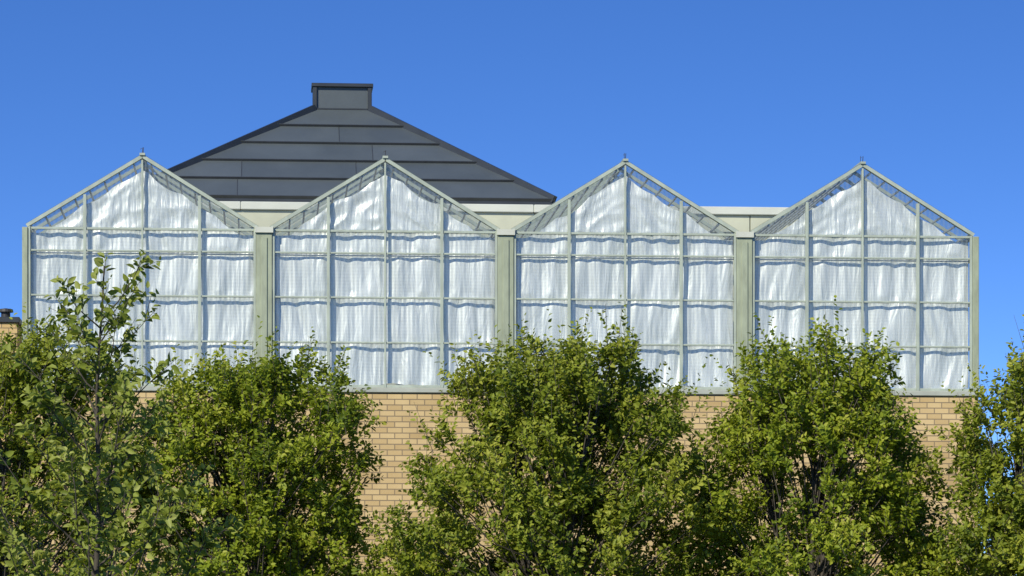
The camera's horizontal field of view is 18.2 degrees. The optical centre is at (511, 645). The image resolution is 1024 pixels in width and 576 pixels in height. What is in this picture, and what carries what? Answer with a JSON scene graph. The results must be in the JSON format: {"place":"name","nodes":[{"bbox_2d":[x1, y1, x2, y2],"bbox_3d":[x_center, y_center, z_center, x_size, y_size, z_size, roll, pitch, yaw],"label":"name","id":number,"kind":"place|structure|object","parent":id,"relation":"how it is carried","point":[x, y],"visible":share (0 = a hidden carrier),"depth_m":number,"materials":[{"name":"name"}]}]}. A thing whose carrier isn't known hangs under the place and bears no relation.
{"place":"outdoors","nodes":[
{"label":"outdoors","id":0,"kind":"place"},
{"bbox_2d":[22,391,978,575],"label":"brick walls","id":1,"kind":"structure","parent":0,"point":[395,434],"depth_m":59.84,"materials":[{"name":"beige brick"}]},
{"bbox_2d":[22,147,979,396],"bbox_3d":[-0.406,-7.013,63.694,18.030,4.575,7.670,0,0,-5],"label":"greenhouse","id":2,"kind":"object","parent":1,"relation":"on","point":[384,277],"visible":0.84,"depth_m":60.11,"materials":[{"name":"glass"}]},
{"bbox_2d":[28,160,972,390],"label":"window frames","id":3,"kind":"structure","parent":2,"relation":"in","point":[84,228],"depth_m":59.98,"materials":[{"name":"green paint"}]},
{"bbox_2d":[0,0,1023,552],"label":"sky","id":4,"kind":"structure","parent":0,"point":[723,103],"materials":[{"name":"blue"}]},
{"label":"roof deck","id":5,"kind":"object","parent":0,"visible":0},
{"bbox_2d":[192,211,773,386],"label":"penthouse walls","id":6,"kind":"structure","parent":5,"relation":"on","point":[488,236],"depth_m":68.17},
{"bbox_2d":[157,109,546,197],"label":"metal roof sheets","id":7,"kind":"object","parent":6,"relation":"on","point":[338,169],"visible":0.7,"depth_m":69.85,"materials":[{"name":"grey metal"}]},
{"bbox_2d":[237,127,414,194],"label":"metal roof joints","id":8,"kind":"object","parent":7,"relation":"on","point":[339,141],"visible":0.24,"depth_m":69.50,"materials":[{"name":"grey metal"}]},
{"bbox_2d":[317,87,367,108],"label":"roof cupola","id":9,"kind":"object","parent":7,"relation":"on","point":[339,97],"visible":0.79,"depth_m":71.77,"materials":[{"name":"grey metal"}]},
{"bbox_2d":[168,124,555,201],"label":"metal roof seams","id":10,"kind":"object","parent":7,"relation":"on","point":[361,161],"visible":0.37,"depth_m":69.60,"materials":[{"name":"grey metal"}]},
{"bbox_2d":[155,105,556,202],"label":"metal roof hips","id":11,"kind":"object","parent":6,"relation":"on","point":[378,112],"visible":0.45,"depth_m":70.34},
{"bbox_2d":[311,83,372,109],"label":"roof cap trim","id":12,"kind":"structure","parent":11,"relation":"on","point":[314,86],"depth_m":71.70,"materials":[{"name":"grey metal"}]},
{"bbox_2d":[193,198,554,204],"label":"metal roof fascia","id":13,"kind":"structure","parent":6,"relation":"on","point":[431,201],"depth_m":68.89,"materials":[{"name":"grey metal"}]},
{"bbox_2d":[204,210,797,232],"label":"penthouse fascia panels","id":14,"kind":"object","parent":6,"relation":"attached to","point":[269,218],"visible":0.16,"depth_m":67.70,"materials":[{"name":"beige metal"}]},
{"bbox_2d":[191,201,813,215],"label":"penthouse coping","id":15,"kind":"object","parent":6,"relation":"on","point":[488,208],"visible":0.27,"depth_m":67.63,"materials":[{"name":"white metal"}]},
{"label":"ground","id":16,"kind":"structure","parent":0,"visible":0},
{"bbox_2d":[0,317,21,527],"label":"brick annex","id":17,"kind":"object","parent":16,"relation":"on","point":[5,326],"visible":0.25,"depth_m":62.24,"materials":[{"name":"brick"}]},
{"bbox_2d":[0,308,12,316],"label":"roof vent","id":18,"kind":"object","parent":17,"relation":"on","point":[5,312],"visible":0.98,"depth_m":62.65,"materials":[{"name":"grey metal"}]},
{"bbox_2d":[0,302,186,575],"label":"deciduous tree","id":19,"kind":"object","parent":16,"relation":"on","point":[14,383],"visible":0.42,"depth_m":47.00,"materials":[{"name":"green plant"}]},
{"bbox_2d":[0,249,246,575],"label":"young tree","id":20,"kind":"object","parent":16,"relation":"on","point":[44,399],"visible":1,"depth_m":31.78,"materials":[{"name":"green plant"}]},
{"bbox_2d":[55,315,443,575],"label":"deciduous tree","id":21,"kind":"object","parent":16,"relation":"on","point":[253,497],"visible":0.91,"depth_m":47.22,"materials":[{"name":"green plant"}]},
{"bbox_2d":[351,295,815,575],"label":"deciduous tree","id":22,"kind":"object","parent":16,"relation":"on","point":[567,404],"visible":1,"depth_m":46.65,"materials":[{"name":"green plant"}]},
{"bbox_2d":[648,295,977,575],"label":"deciduous tree","id":23,"kind":"object","parent":16,"relation":"on","point":[780,412],"visible":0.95,"depth_m":47.16,"materials":[{"name":"green plant"}]},
{"bbox_2d":[905,314,1023,575],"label":"deciduous tree","id":24,"kind":"object","parent":16,"relation":"on","point":[987,459],"visible":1,"depth_m":46.74,"materials":[{"name":"green plant"}]},
{"bbox_2d":[979,468,1023,575],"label":"deciduous tree","id":25,"kind":"object","parent":16,"relation":"on","point":[1010,479],"visible":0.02,"depth_m":65.97,"materials":[{"name":"green plant"}]}
]}

